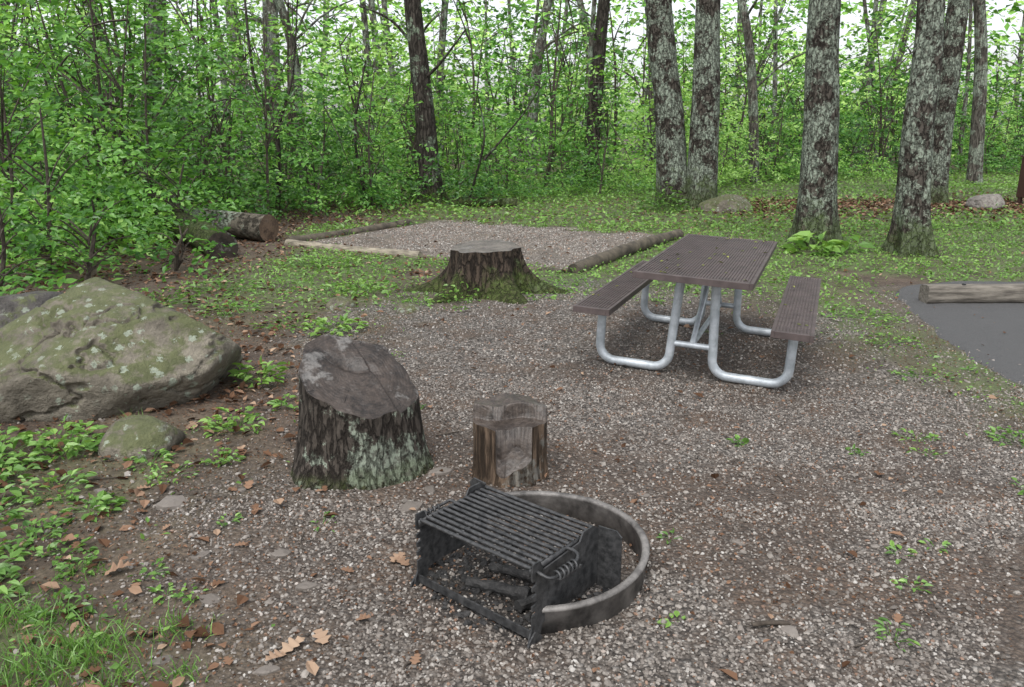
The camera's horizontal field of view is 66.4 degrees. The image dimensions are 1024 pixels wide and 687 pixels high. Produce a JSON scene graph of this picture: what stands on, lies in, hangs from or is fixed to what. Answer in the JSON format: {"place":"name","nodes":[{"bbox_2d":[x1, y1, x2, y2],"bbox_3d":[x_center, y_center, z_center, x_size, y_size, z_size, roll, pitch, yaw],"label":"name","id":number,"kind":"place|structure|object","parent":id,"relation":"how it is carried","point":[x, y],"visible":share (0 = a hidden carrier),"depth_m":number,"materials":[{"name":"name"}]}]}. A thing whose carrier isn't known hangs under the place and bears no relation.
{"place":"outdoors","nodes":[
{"label":"outdoors","id":0,"kind":"place"},
{"bbox_2d":[0,136,1023,686],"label":"ground","id":1,"kind":"structure","parent":0,"point":[1010,626],"depth_m":3.75,"materials":[{"name":"grey gravel"}]},
{"bbox_2d":[0,291,62,327],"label":"rock","id":2,"kind":"object","parent":1,"relation":"on","point":[13,307],"visible":0.18,"depth_m":5.43,"materials":[{"name":"grey stone"}]},
{"bbox_2d":[0,188,192,210],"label":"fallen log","id":3,"kind":"object","parent":1,"relation":"on","point":[172,196],"visible":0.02,"depth_m":12.54,"materials":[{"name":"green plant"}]},
{"bbox_2d":[0,277,242,422],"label":"boulder","id":4,"kind":"object","parent":1,"relation":"on","point":[98,347],"visible":0.73,"depth_m":4.58,"materials":[{"name":"grey stone"}]},
{"bbox_2d":[98,415,184,460],"bbox_3d":[-1.945,0.520,4.074,0.398,0.241,0.344,0,15,0],"label":"rock","id":5,"kind":"object","parent":1,"relation":"on","point":[129,436],"visible":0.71,"depth_m":3.98,"materials":[{"name":"grey stone"}]},
{"bbox_2d":[108,207,278,241],"bbox_3d":[-5.401,-2.002,12.581,4.064,0.471,0.406,8,17,27],"label":"fallen log","id":6,"kind":"object","parent":1,"relation":"on","point":[257,227],"visible":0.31,"depth_m":11.71,"materials":[{"name":"brown wood"}]},
{"bbox_2d":[160,209,237,258],"bbox_3d":[-4.459,-1.551,11.038,0.419,0.546,2.416,-11,19,-35],"label":"fallen log","id":7,"kind":"object","parent":1,"relation":"on","point":[195,230],"visible":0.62,"depth_m":10.25,"materials":[{"name":"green wood"}]},
{"bbox_2d":[326,296,355,309],"bbox_3d":[-1.592,-0.352,7.368,0.231,0.166,0.288,10,18,31],"label":"rock","id":8,"kind":"object","parent":1,"relation":"on","point":[343,302],"visible":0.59,"depth_m":7.29,"materials":[{"name":"grey stone"}]},
{"bbox_2d":[284,219,411,241],"bbox_3d":[-2.553,-1.812,12.722,0.170,0.173,2.901,9,18,29],"label":"landscape timber","id":9,"kind":"object","parent":1,"relation":"on","point":[374,227],"visible":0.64,"depth_m":12.54,"materials":[{"name":"brown wood"}]},
{"bbox_2d":[285,239,423,258],"bbox_3d":[-2.228,-1.292,10.797,2.401,0.148,0.143,9,18,29],"label":"landscape timber","id":10,"kind":"object","parent":1,"relation":"on","point":[393,252],"visible":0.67,"depth_m":10.66,"materials":[{"name":"beige wood"}]},
{"bbox_2d":[290,335,433,489],"bbox_3d":[-0.730,0.322,3.840,0.691,0.664,0.635,0,15,0],"label":"tree stump","id":11,"kind":"object","parent":1,"relation":"on","point":[360,425],"visible":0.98,"depth_m":3.65,"materials":[{"name":"brown wood"}]},
{"bbox_2d":[395,303,419,313],"bbox_3d":[-0.954,-0.302,7.171,0.230,0.131,0.197,0,15,0],"label":"rock","id":12,"kind":"object","parent":1,"relation":"on","point":[405,308],"visible":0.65,"depth_m":7.11,"materials":[{"name":"grey stone"}]},
{"bbox_2d":[358,0,465,203],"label":"oak tree","id":13,"kind":"object","parent":1,"relation":"on","point":[421,73],"visible":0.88,"depth_m":17.30,"materials":[{"name":"brown plant"}]},
{"bbox_2d":[94,467,798,675],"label":"flat stones","id":14,"kind":"object","parent":1,"relation":"on","point":[171,502],"visible":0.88,"depth_m":3.04,"materials":[{"name":"grey stone"}]},
{"bbox_2d":[44,289,874,669],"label":"twigs","id":15,"kind":"object","parent":1,"relation":"on","point":[758,623],"visible":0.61,"depth_m":3.87,"materials":[{"name":"brown wood"}]},
{"bbox_2d":[21,431,902,686],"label":"fallen leaves","id":16,"kind":"object","parent":1,"relation":"on","point":[399,557],"visible":0.79,"depth_m":2.55,"materials":[{"name":"brown plant"}]},
{"bbox_2d":[451,197,516,206],"bbox_3d":[-0.603,-3.064,17.087,1.428,0.278,0.272,2,15,9],"label":"fallen log","id":17,"kind":"object","parent":1,"relation":"on","point":[499,200],"visible":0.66,"depth_m":16.97,"materials":[{"name":"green wood"}]},
{"bbox_2d":[403,239,570,303],"bbox_3d":[-0.250,-0.753,8.079,1.941,0.557,1.484,0,15,0],"label":"tree stump","id":18,"kind":"object","parent":1,"relation":"on","point":[496,270],"visible":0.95,"depth_m":7.74,"materials":[{"name":"brown wood"}]},
{"bbox_2d":[426,256,565,272],"bbox_3d":[-0.232,-0.945,9.688,1.982,0.133,0.143,9,18,29],"label":"landscape timber","id":19,"kind":"object","parent":1,"relation":"on","point":[540,269],"visible":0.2,"depth_m":9.30,"materials":[{"name":"brown wood"}]},
{"bbox_2d":[472,393,548,487],"bbox_3d":[-0.010,0.477,3.755,0.377,0.410,0.346,0,15,0],"label":"stump seat","id":20,"kind":"object","parent":1,"relation":"on","point":[510,440],"visible":0.98,"depth_m":3.65,"materials":[{"name":"brown wood"}]},
{"bbox_2d":[0,0,1023,293],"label":"understory foliage","id":21,"kind":"object","parent":1,"relation":"on","point":[76,140],"visible":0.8,"depth_m":19.02,"materials":[{"name":"green plant"}]},
{"bbox_2d":[0,156,1023,686],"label":"grass","id":22,"kind":"structure","parent":1,"relation":"on","point":[116,666],"depth_m":10.35,"materials":[{"name":"green plant"}]},
{"bbox_2d":[0,187,1023,686],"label":"leaf litter","id":23,"kind":"object","parent":1,"relation":"on","point":[314,667],"visible":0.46,"depth_m":4.36,"materials":[{"name":"brown plant"}]},
{"bbox_2d":[0,0,1023,189],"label":"distant trees","id":24,"kind":"object","parent":1,"relation":"on","point":[974,172],"visible":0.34,"depth_m":29.27,"materials":[{"name":"brown plant"}]},
{"bbox_2d":[0,181,1023,665],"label":"weeds","id":25,"kind":"object","parent":1,"relation":"on","point":[798,239],"visible":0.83,"depth_m":3.95,"materials":[{"name":"green plant"}]},
{"bbox_2d":[410,477,649,648],"bbox_3d":[0.080,0.729,2.958,0.874,0.328,0.874,-14,21,-43],"label":"fire ring grill","id":26,"kind":"object","parent":1,"relation":"on","point":[564,575],"visible":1,"depth_m":2.75,"materials":[{"name":"metal"}]},
{"bbox_2d":[582,0,609,187],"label":"oak tree","id":27,"kind":"object","parent":1,"relation":"on","point":[602,17],"visible":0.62,"depth_m":23.53,"materials":[{"name":"brown plant"}]},
{"bbox_2d":[567,229,683,272],"bbox_3d":[1.657,-1.290,10.650,0.182,0.210,3.703,9,18,29],"label":"landscape timber","id":28,"kind":"object","parent":1,"relation":"on","point":[617,253],"visible":0.79,"depth_m":10.18,"materials":[{"name":"brown wood"}]},
{"bbox_2d":[646,0,720,208],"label":"oak tree","id":29,"kind":"object","parent":1,"relation":"on","point":[694,179],"visible":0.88,"depth_m":16.08,"materials":[{"name":"grey plant"}]},
{"bbox_2d":[573,234,820,387],"bbox_3d":[1.493,-0.316,5.906,1.520,0.762,2.050,9,17,21],"label":"picnic table","id":30,"kind":"object","parent":1,"relation":"on","point":[718,263],"visible":1,"depth_m":5.42,"materials":[{"name":"metal"}]},
{"bbox_2d":[698,194,752,212],"bbox_3d":[4.385,-2.735,16.034,1.114,0.635,0.931,0,15,0],"label":"rock","id":31,"kind":"object","parent":1,"relation":"on","point":[720,204],"visible":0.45,"depth_m":15.74,"materials":[{"name":"grey stone"}]},
{"bbox_2d":[786,0,843,246],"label":"oak tree","id":32,"kind":"object","parent":1,"relation":"on","point":[816,212],"visible":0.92,"depth_m":10.83,"materials":[{"name":"grey plant"}]},
{"bbox_2d":[879,0,945,258],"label":"oak tree","id":33,"kind":"object","parent":1,"relation":"on","point":[910,231],"visible":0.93,"depth_m":10.11,"materials":[{"name":"grey plant"}]},
{"bbox_2d":[931,0,969,203],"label":"oak tree","id":34,"kind":"object","parent":1,"relation":"on","point":[956,20],"visible":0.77,"depth_m":16.52,"materials":[{"name":"grey plant"}]},
{"bbox_2d":[965,194,1004,209],"bbox_3d":[9.824,-2.871,16.193,0.707,0.450,0.620,0,15,0],"label":"rock","id":35,"kind":"object","parent":1,"relation":"on","point":[987,200],"visible":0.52,"depth_m":16.02,"materials":[{"name":"grey stone"}]},
{"bbox_2d":[1016,156,1023,202],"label":"trunk","id":36,"kind":"object","parent":1,"relation":"on","point":[1020,192],"visible":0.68,"depth_m":17.08,"materials":[{"name":"brown wood"}]},
{"bbox_2d":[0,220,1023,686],"bbox_3d":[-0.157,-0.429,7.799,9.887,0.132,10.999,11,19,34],"label":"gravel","id":37,"kind":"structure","parent":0,"point":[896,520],"depth_m":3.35,"materials":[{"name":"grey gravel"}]},
{"bbox_2d":[8,0,1023,134],"label":"sky","id":38,"kind":"structure","parent":0,"point":[997,24],"materials":[{"name":"white"}]},
{"bbox_2d":[895,281,1023,385],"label":"parking pavement","id":39,"kind":"structure","parent":0,"point":[962,326],"depth_m":6.92,"materials":[{"name":"grey asphalt"}]},
{"bbox_2d":[918,283,1023,303],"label":"wheel stop","id":40,"kind":"object","parent":39,"relation":"on","point":[968,293],"visible":1,"depth_m":7.82,"materials":[{"name":"brown wood"}]}
]}

